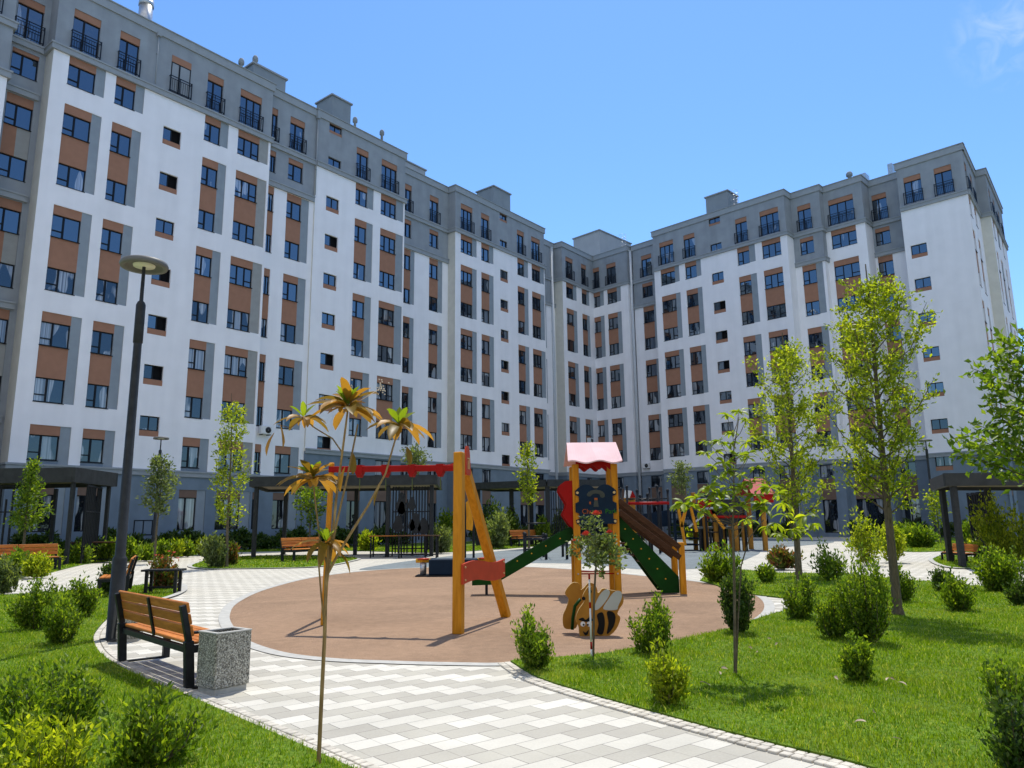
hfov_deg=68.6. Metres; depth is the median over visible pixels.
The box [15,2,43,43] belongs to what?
window
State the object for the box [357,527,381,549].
shrub
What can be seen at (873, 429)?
window
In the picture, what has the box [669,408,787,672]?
sapling
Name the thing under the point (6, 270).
window
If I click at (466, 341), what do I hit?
window
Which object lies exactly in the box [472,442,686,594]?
play tower
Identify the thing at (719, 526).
climbing bars
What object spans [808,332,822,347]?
window
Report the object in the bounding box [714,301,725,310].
window
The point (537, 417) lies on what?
window
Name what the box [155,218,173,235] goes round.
window
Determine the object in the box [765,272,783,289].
window
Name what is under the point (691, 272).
window
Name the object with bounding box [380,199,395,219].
window
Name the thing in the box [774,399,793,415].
window
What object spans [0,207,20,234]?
window
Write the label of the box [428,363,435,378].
window
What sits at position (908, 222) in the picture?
apartment building
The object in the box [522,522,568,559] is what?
climbing bars
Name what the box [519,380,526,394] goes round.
window
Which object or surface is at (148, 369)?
window
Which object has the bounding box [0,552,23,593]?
shrub
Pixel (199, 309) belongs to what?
window
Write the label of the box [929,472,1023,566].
pergola
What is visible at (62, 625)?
shrub
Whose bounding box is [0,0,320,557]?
apartment building
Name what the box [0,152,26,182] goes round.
window
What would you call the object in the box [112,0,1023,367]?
sky
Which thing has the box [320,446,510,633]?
swing frame
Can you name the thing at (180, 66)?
window
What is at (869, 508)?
window
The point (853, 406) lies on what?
window
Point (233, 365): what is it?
window
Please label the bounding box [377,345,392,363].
window
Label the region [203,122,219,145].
window
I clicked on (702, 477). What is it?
window
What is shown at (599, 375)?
window
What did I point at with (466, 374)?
window
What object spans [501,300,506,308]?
window
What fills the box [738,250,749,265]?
window
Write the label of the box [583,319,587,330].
window
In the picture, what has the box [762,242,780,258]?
window
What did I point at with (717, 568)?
shrub
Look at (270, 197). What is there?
window
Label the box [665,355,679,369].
window
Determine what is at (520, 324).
window
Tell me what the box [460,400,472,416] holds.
window
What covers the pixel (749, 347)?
window
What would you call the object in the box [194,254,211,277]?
window
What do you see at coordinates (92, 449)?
window
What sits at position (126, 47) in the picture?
window
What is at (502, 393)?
window
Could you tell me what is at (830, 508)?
window
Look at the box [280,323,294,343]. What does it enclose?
window
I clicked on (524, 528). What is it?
hedge
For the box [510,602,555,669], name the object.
shrub
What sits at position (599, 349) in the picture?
window
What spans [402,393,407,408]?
window
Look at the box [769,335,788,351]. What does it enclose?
window
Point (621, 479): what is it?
window
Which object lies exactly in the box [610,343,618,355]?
window
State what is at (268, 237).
window
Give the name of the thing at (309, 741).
kerb
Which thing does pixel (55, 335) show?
window
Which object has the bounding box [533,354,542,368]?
window
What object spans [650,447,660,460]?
window
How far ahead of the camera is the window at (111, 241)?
43.00 m
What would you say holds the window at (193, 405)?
in the apartment building at (124, 131)
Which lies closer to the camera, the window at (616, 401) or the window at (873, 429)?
the window at (873, 429)
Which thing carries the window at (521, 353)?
in the apartment building at (479, 358)
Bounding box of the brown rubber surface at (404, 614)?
[230,567,763,662]
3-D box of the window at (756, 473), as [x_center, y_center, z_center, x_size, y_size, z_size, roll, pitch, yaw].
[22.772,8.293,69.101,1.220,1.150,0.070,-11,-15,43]
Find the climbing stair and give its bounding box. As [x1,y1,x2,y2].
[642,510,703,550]
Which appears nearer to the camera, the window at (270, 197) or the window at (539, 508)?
the window at (270, 197)
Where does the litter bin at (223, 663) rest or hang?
on the paving
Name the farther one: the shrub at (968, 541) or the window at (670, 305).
the window at (670, 305)
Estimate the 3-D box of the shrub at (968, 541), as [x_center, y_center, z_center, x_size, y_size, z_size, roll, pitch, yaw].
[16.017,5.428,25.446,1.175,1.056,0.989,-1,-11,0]
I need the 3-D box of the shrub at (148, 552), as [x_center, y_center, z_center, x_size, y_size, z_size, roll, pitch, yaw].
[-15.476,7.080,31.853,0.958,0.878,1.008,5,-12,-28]
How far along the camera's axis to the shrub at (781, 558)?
21.20 m
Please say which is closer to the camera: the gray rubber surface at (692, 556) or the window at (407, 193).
the gray rubber surface at (692, 556)
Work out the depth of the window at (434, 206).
68.03 m
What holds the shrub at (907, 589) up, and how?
on the lawn at (843, 758)
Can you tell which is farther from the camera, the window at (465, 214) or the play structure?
the window at (465, 214)
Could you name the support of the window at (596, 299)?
in the apartment building at (616, 369)
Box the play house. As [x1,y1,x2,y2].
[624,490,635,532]
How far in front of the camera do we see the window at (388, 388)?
58.19 m
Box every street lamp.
[99,255,168,641]
[151,436,168,546]
[919,439,938,541]
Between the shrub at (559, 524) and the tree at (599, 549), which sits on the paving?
the shrub at (559, 524)
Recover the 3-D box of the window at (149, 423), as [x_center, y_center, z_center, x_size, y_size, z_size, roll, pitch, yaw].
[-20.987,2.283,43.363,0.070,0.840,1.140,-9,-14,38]
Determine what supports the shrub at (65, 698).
on the lawn at (274, 754)
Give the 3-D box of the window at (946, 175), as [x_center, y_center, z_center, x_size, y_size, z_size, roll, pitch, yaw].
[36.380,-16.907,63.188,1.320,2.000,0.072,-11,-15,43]
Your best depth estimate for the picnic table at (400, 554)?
32.00 m
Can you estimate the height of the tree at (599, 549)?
1.495 m
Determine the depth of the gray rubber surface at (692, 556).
32.06 m
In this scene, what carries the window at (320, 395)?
in the apartment building at (355, 338)
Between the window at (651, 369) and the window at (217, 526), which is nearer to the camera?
the window at (217, 526)
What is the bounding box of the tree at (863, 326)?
[805,264,945,614]
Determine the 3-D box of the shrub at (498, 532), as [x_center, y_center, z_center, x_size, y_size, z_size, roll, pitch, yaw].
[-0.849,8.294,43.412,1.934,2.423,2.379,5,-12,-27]
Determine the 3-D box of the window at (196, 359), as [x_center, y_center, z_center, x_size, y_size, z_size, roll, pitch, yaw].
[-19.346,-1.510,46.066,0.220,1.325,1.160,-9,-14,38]
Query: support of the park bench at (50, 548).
on the lawn at (468, 543)
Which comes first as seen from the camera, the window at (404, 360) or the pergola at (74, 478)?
the pergola at (74, 478)
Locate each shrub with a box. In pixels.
[0,545,34,576]
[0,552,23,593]
[0,650,118,740]
[0,704,114,767]
[1,573,62,629]
[19,550,54,577]
[26,542,66,564]
[38,591,87,643]
[61,570,103,616]
[63,539,95,563]
[90,679,222,767]
[94,536,115,561]
[95,555,127,592]
[115,535,145,562]
[137,542,157,560]
[146,550,182,585]
[156,538,179,557]
[166,538,187,557]
[178,534,197,556]
[194,535,206,555]
[198,530,232,566]
[224,540,242,564]
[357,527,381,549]
[423,523,452,553]
[434,507,452,536]
[475,495,507,532]
[485,507,513,547]
[504,504,522,544]
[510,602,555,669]
[535,513,555,543]
[552,503,567,534]
[625,587,674,652]
[643,636,692,704]
[684,521,698,540]
[695,540,742,581]
[717,551,758,632]
[754,560,775,582]
[765,543,806,569]
[779,571,820,618]
[806,584,850,637]
[807,536,848,580]
[829,541,899,642]
[837,635,879,681]
[838,505,885,565]
[876,517,910,560]
[882,562,920,601]
[893,519,911,536]
[899,521,940,546]
[926,565,956,590]
[934,565,979,610]
[953,515,975,546]
[964,537,987,558]
[965,487,1023,561]
[966,685,1023,767]
[967,542,1023,590]
[974,641,1023,708]
[1002,571,1023,604]
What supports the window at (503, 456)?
in the apartment building at (479, 358)
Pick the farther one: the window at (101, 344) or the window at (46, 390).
the window at (101, 344)
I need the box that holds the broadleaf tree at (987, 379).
[942,323,1023,493]
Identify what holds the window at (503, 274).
in the apartment building at (479, 358)
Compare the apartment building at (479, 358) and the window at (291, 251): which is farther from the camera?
the apartment building at (479, 358)
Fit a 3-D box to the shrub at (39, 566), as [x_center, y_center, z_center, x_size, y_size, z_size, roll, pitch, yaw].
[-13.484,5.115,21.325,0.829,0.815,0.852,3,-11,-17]
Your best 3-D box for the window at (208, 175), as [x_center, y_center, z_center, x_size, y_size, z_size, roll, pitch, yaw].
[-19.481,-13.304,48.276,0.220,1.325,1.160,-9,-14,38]
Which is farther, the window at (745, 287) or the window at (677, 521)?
the window at (677, 521)
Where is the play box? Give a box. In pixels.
[415,557,484,576]
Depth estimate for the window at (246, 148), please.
50.91 m
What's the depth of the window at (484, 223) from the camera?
71.87 m
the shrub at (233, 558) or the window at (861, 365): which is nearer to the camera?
the shrub at (233, 558)
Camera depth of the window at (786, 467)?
67.29 m
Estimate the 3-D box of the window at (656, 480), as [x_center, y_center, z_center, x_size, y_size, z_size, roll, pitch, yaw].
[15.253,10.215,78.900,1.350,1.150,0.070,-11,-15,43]
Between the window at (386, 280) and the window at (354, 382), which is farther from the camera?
the window at (386, 280)
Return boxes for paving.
[0,537,1023,767]
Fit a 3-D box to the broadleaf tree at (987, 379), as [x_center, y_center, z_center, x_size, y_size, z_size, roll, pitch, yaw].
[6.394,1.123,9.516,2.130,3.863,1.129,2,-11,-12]
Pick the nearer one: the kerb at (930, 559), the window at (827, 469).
the kerb at (930, 559)
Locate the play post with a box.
[465,499,474,557]
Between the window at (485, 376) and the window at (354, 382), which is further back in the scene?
the window at (485, 376)
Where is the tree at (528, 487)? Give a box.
[513,440,541,548]
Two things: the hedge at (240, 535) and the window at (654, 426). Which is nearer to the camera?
the hedge at (240, 535)
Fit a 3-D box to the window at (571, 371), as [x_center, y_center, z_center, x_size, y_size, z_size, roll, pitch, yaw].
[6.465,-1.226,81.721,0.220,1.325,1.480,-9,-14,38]
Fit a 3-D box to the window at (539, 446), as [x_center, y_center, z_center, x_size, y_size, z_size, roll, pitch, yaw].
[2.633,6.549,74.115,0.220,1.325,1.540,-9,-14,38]
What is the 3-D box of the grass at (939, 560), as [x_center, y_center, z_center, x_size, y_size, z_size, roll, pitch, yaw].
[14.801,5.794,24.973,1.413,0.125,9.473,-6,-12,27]
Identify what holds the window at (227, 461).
in the apartment building at (124, 131)
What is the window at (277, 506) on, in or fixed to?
in the apartment building at (124, 131)
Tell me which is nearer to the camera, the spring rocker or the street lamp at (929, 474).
the spring rocker
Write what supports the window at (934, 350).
in the apartment building at (908, 222)
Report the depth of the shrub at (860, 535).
23.00 m
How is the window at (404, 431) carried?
in the apartment building at (479, 358)
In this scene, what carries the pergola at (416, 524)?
on the paving
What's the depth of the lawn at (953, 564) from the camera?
23.03 m
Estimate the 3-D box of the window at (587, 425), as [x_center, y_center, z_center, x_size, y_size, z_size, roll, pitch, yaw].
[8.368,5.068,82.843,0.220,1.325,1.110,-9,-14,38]
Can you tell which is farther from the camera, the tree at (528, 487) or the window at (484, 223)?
the window at (484, 223)
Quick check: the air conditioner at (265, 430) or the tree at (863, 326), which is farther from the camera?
the air conditioner at (265, 430)
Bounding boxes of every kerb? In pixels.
[11,583,187,603]
[93,620,382,767]
[187,555,360,568]
[218,567,774,665]
[498,662,865,767]
[928,554,972,567]
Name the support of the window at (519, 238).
in the apartment building at (479, 358)
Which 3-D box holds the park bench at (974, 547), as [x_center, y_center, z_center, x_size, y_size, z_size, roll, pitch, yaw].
[14.433,5.447,24.188,0.471,0.585,1.539,-1,-11,3]
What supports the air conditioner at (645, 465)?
attached to the apartment building at (716, 301)
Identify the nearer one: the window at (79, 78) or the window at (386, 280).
the window at (79, 78)
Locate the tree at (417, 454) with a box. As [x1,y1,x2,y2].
[400,441,432,555]
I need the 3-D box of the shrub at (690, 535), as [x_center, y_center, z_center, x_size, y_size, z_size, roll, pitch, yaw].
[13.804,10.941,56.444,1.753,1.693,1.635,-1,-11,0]
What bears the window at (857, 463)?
in the apartment building at (908, 222)
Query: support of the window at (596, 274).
in the apartment building at (616, 369)
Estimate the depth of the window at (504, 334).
72.31 m
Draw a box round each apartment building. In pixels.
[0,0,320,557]
[301,93,407,546]
[400,160,558,542]
[554,241,600,534]
[572,229,642,534]
[630,188,817,536]
[790,142,1011,536]
[955,143,1023,535]
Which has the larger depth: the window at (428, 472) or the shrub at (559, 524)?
the window at (428, 472)
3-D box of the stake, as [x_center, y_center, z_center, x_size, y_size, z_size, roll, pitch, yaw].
[0.802,2.380,7.687,0.020,0.837,0.020,-1,-11,0]
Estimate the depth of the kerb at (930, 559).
24.22 m
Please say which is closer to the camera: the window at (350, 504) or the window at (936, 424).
the window at (350, 504)
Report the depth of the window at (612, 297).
85.36 m
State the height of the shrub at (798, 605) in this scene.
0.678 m
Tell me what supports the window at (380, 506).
in the apartment building at (355, 338)
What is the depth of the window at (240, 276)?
49.25 m
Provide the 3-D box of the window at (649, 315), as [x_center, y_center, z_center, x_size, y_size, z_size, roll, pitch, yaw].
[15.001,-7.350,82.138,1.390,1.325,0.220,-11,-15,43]
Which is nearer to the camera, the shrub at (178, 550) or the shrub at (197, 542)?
the shrub at (178, 550)
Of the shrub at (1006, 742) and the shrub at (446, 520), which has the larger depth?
the shrub at (446, 520)
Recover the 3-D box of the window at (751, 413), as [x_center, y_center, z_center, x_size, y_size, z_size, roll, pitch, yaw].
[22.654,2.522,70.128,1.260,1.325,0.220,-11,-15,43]
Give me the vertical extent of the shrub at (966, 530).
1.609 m
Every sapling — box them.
[265,377,433,763]
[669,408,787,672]
[758,500,823,589]
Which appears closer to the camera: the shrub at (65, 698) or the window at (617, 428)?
the shrub at (65, 698)
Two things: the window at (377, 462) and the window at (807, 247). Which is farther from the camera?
the window at (807, 247)
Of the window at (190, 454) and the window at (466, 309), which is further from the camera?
the window at (466, 309)
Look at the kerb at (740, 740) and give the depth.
5.01 m
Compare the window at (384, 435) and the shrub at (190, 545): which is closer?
the shrub at (190, 545)
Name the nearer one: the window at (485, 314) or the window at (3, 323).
the window at (3, 323)
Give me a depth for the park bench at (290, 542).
30.20 m
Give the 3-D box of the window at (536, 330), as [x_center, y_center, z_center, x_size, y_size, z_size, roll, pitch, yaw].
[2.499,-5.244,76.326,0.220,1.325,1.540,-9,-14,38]
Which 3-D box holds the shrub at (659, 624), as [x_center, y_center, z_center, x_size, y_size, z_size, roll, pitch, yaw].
[1.489,2.473,7.821,0.548,0.697,0.569,6,-12,-30]
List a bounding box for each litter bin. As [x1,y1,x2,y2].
[116,609,142,641]
[196,626,251,694]
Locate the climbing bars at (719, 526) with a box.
[699,504,747,550]
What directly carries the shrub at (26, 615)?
on the lawn at (274, 754)
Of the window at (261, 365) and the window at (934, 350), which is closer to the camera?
the window at (261, 365)
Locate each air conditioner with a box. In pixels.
[259,425,271,435]
[642,463,649,468]
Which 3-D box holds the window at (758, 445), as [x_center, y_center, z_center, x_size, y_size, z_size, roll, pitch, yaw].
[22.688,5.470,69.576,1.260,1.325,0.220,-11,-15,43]
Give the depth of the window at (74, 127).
42.26 m
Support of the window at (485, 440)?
in the apartment building at (479, 358)
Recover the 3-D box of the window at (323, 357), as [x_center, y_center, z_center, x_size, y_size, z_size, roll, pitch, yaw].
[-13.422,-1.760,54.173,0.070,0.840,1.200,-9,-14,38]
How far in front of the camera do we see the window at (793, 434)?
67.86 m
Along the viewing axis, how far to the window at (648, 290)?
82.73 m
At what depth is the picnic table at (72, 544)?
30.85 m
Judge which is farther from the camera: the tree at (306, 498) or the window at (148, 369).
the window at (148, 369)
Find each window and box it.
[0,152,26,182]
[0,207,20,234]
[0,262,14,288]
[0,319,7,343]
[3,101,31,131]
[10,51,37,81]
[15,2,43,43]
[19,494,52,531]
[26,434,58,460]
[33,377,64,404]
[38,321,69,349]
[44,267,74,295]
[50,214,80,243]
[56,162,85,192]
[61,113,90,143]
[67,64,94,94]
[71,16,99,57]
[74,495,96,531]
[80,438,103,463]
[85,384,108,408]
[90,330,112,356]
[96,279,117,304]
[100,228,121,254]
[105,179,126,205]
[109,131,130,157]
[114,84,134,110]
[118,38,138,75]
[133,520,152,534]
[139,415,158,430]
[143,364,162,380]
[147,314,165,330]
[151,270,169,282]
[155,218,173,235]
[159,172,176,189]
[163,127,180,144]
[170,61,190,98]
[176,497,195,529]
[180,446,198,468]
[184,396,201,418]
[188,348,204,370]
[191,300,208,323]
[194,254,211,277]
[197,209,213,232]
[201,165,216,188]
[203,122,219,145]
[207,80,222,112]
[214,498,238,529]
[218,449,241,470]
[221,401,243,423]
[224,354,247,377]
[226,309,249,332]
[229,264,251,288]
[232,220,254,245]
[235,178,256,203]
[237,136,258,161]
[240,96,260,130]
[251,499,253,528]
[254,452,260,472]
[256,406,261,425]
[258,362,264,381]
[261,318,266,337]
[263,276,268,294]
[265,234,270,252]
[267,193,272,211]
[269,155,275,173]
[271,114,276,140]
[271,500,283,528]
[274,453,289,473]
[276,409,292,429]
[278,365,293,386]
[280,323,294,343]
[282,281,297,302]
[284,240,299,261]
[286,200,300,221]
[288,163,301,183]
[289,123,303,152]
[317,436,329,448]
[319,394,330,405]
[320,353,332,365]
[322,312,333,325]
[323,273,335,286]
[325,234,336,247]
[326,196,337,209]
[328,157,339,168]
[329,124,340,134]
[346,501,358,530]
[348,418,361,436]
[348,458,359,473]
[350,378,362,396]
[351,338,363,357]
[352,300,364,319]
[353,262,365,281]
[354,225,366,244]
[355,189,367,208]
[356,153,367,180]
[374,501,385,528]
[375,460,390,474]
[376,383,392,401]
[376,421,388,439]
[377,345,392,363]
[378,307,393,326]
[379,271,394,290]
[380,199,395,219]
[380,235,394,254]
[381,165,395,192]
[400,512,405,531]
[401,429,406,444]
[402,357,409,373]
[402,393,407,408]
[403,288,408,303]
[403,322,409,338]
[404,223,411,238]
[404,255,410,270]
[405,189,410,211]
[427,432,435,447]
[427,471,435,474]
[428,329,437,345]
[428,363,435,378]
[428,397,435,412]
[428,503,434,533]
[429,233,436,248]
[429,264,436,279]
[429,296,437,312]
[430,200,437,223]
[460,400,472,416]
[460,434,471,449]
[461,209,471,232]
[461,239,472,256]
[461,270,472,287]
[461,302,471,318]
[461,334,471,350]
[461,367,472,383]
[481,218,487,239]
[481,248,488,262]
[481,278,489,293]
[481,309,488,323]
[482,340,488,354]
[482,372,488,386]
[482,404,488,418]
[482,437,489,451]
[482,470,489,481]
[500,240,505,247]
[500,270,506,279]
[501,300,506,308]
[501,330,507,338]
[501,360,507,369]
[501,391,507,400]
[502,423,508,431]
[502,455,508,463]
[517,234,522,254]
[517,263,523,276]
[518,292,524,305]
[518,320,524,334]
[519,350,525,364]
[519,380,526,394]
[519,410,526,424]
[520,442,525,454]
[521,505,526,527]
[531,241,538,261]
[532,269,540,283]
[532,297,541,311]
[533,325,541,339]
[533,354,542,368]
[534,383,542,397]
[534,413,541,426]
[535,443,542,456]
[535,474,542,479]
[536,505,543,525]
[565,261,571,279]
[566,287,572,299]
[567,313,572,325]
[567,339,575,352]
[568,366,575,379]
[569,393,576,406]
[570,421,575,433]
[581,268,585,285]
[582,293,587,305]
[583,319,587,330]
[583,344,588,356]
[584,371,588,382]
[585,397,588,408]
[586,424,589,435]
[594,271,599,288]
[594,296,599,307]
[595,321,600,332]
[595,346,601,358]
[596,372,602,384]
[597,398,603,410]
[599,425,604,436]
[607,266,615,284]
[607,291,616,304]
[609,317,617,329]
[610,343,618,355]
[611,369,619,381]
[611,396,620,408]
[612,423,621,435]
[618,477,623,487]
[642,258,651,276]
[643,285,652,297]
[644,310,653,323]
[645,337,655,349]
[646,364,656,376]
[647,391,657,404]
[649,419,659,431]
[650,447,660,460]
[651,475,661,486]
[653,505,663,531]
[660,244,672,264]
[661,271,674,285]
[662,299,676,313]
[664,327,677,341]
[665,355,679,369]
[666,384,680,398]
[668,413,682,427]
[670,443,684,456]
[671,473,684,484]
[675,508,687,524]
[684,237,694,257]
[685,265,696,279]
[687,293,698,307]
[688,322,699,336]
[690,351,701,365]
[692,380,703,394]
[693,410,705,424]
[695,441,706,454]
[697,471,708,483]
[709,217,719,223]
[711,243,721,250]
[712,272,723,281]
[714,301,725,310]
[716,330,726,339]
[718,360,729,369]
[720,391,731,400]
[722,422,733,430]
[724,453,731,462]
[736,221,746,242]
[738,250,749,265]
[740,280,751,295]
[742,310,753,325]
[744,341,755,355]
[746,372,758,386]
[748,403,760,418]
[750,437,762,450]
[753,467,764,479]
[756,504,768,532]
[760,212,778,235]
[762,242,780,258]
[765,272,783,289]
[767,303,786,319]
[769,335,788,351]
[772,368,791,381]
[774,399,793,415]
[777,432,796,447]
[780,466,798,478]
[782,501,803,526]
[798,208,811,230]
[801,240,813,255]
[803,269,816,284]
[806,300,819,316]
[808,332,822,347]
[811,365,825,379]
[814,398,827,412]
[817,431,831,446]
[820,464,834,477]
[823,499,839,532]
[829,199,853,225]
[832,230,856,249]
[835,262,860,280]
[838,295,862,312]
[844,360,869,377]
[847,394,873,410]
[850,428,876,443]
[853,463,878,476]
[857,498,884,528]
[872,197,887,220]
[876,230,890,245]
[879,260,894,276]
[884,294,895,308]
[886,325,901,341]
[894,393,908,407]
[900,461,916,475]
[904,179,922,203]
[904,498,921,526]
[911,243,926,254]
[915,277,930,288]
[919,312,934,321]
[923,346,939,357]
[927,382,943,393]
[931,418,947,429]
[934,170,953,195]
[935,456,952,466]
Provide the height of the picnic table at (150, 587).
0.512 m
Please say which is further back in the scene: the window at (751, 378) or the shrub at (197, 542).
the window at (751, 378)
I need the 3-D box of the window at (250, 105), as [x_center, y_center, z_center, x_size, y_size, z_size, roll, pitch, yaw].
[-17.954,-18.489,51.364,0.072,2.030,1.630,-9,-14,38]
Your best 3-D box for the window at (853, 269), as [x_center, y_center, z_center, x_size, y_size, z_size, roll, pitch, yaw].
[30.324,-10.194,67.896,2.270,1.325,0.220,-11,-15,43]
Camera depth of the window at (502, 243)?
73.89 m
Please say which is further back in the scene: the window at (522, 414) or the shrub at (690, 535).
the window at (522, 414)
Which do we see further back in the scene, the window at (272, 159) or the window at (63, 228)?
the window at (272, 159)
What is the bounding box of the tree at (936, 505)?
[921,484,951,542]
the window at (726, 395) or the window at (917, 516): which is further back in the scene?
the window at (726, 395)
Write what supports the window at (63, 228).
in the apartment building at (124, 131)
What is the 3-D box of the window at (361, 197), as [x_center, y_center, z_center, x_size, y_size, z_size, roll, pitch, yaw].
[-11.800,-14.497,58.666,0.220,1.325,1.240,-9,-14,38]
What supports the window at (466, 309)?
in the apartment building at (479, 358)
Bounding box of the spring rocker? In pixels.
[563,582,623,635]
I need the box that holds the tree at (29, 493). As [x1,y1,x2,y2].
[2,456,54,551]
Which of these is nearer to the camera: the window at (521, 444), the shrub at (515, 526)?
the shrub at (515, 526)
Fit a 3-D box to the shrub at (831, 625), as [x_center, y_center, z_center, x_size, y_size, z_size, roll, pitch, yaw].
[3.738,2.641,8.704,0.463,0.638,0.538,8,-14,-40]
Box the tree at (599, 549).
[566,510,631,655]
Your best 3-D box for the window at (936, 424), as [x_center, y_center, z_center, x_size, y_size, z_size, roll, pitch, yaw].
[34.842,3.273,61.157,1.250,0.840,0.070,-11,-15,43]
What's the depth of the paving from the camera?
5.72 m
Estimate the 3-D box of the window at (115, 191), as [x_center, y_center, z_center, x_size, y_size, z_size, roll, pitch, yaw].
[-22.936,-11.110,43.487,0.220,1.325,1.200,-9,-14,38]
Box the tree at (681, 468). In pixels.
[666,460,694,530]
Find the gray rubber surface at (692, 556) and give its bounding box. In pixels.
[359,539,833,569]
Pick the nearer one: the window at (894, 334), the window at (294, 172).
the window at (294, 172)
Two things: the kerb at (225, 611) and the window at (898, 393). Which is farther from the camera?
the window at (898, 393)
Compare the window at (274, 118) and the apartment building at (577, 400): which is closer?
the window at (274, 118)
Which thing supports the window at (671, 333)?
in the apartment building at (716, 301)
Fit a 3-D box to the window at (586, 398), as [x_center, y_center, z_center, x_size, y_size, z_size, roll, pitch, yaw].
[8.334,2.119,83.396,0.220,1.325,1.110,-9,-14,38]
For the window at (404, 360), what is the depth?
62.78 m
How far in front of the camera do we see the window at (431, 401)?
64.67 m
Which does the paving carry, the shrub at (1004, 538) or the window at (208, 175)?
the shrub at (1004, 538)
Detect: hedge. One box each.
[9,525,411,555]
[468,522,555,540]
[666,520,803,537]
[846,518,997,537]
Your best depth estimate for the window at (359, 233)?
58.22 m
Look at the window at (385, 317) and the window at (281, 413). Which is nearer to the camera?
the window at (281, 413)
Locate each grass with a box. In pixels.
[845,540,969,551]
[933,554,978,567]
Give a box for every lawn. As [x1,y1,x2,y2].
[0,585,349,767]
[24,540,539,576]
[193,555,355,568]
[511,569,1023,767]
[851,537,971,552]
[933,555,974,568]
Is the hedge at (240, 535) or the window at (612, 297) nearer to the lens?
the hedge at (240, 535)
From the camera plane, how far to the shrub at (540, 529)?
48.02 m
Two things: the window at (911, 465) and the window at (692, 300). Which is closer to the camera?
the window at (911, 465)
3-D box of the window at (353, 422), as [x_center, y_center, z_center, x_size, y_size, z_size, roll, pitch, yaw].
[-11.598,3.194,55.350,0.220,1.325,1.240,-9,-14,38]
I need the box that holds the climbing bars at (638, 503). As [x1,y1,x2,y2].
[619,485,670,553]
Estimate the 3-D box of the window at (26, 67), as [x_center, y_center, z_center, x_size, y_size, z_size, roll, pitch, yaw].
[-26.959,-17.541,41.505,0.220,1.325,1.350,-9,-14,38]
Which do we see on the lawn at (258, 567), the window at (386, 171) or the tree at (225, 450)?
the tree at (225, 450)
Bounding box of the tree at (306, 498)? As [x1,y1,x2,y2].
[287,486,334,557]
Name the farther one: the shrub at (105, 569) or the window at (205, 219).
the window at (205, 219)
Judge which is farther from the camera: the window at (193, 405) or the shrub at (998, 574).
the window at (193, 405)
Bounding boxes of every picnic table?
[71,541,115,559]
[141,568,186,593]
[368,535,427,557]
[396,535,440,558]
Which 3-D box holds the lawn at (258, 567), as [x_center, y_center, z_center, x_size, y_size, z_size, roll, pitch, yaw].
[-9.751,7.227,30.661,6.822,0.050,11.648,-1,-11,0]
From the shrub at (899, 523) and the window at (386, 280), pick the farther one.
the window at (386, 280)
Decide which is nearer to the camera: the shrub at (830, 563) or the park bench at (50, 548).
the shrub at (830, 563)
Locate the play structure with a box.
[677,479,774,550]
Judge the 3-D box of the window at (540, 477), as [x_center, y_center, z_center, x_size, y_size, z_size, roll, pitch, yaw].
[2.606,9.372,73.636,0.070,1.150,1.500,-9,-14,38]
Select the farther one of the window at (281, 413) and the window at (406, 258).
the window at (406, 258)
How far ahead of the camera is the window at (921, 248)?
63.94 m
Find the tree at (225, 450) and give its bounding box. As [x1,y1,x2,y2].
[208,393,258,566]
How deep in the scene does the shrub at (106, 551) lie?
31.29 m
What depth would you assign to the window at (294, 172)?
54.25 m
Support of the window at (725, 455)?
in the apartment building at (716, 301)
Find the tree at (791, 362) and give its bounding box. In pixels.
[737,332,842,574]
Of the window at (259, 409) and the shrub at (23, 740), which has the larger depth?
the window at (259, 409)
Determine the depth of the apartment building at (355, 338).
56.95 m
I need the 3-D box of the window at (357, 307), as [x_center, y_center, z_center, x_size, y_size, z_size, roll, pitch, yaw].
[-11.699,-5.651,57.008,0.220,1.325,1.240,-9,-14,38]
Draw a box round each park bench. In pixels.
[0,544,61,569]
[97,555,137,595]
[114,590,207,688]
[280,537,318,560]
[509,530,541,546]
[941,543,979,562]
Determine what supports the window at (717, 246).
in the apartment building at (716, 301)
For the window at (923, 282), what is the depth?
63.39 m
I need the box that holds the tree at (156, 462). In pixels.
[137,453,181,559]
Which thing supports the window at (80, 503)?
in the apartment building at (124, 131)
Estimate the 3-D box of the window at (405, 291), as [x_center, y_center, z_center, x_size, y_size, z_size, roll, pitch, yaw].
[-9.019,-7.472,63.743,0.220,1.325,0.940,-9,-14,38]
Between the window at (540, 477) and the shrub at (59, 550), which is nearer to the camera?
the shrub at (59, 550)
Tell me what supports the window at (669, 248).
in the apartment building at (716, 301)
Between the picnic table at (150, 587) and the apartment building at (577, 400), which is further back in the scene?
the apartment building at (577, 400)
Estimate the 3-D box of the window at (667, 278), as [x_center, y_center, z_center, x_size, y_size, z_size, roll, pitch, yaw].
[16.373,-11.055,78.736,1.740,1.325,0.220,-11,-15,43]
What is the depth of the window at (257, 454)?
48.94 m
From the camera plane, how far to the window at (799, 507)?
66.54 m
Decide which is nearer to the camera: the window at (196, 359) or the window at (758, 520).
the window at (196, 359)
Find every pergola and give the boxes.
[0,467,117,564]
[249,475,441,557]
[475,479,619,544]
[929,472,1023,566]
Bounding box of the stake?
[588,574,591,653]
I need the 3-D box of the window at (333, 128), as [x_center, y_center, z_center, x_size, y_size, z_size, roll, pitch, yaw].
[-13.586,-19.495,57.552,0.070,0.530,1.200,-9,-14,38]

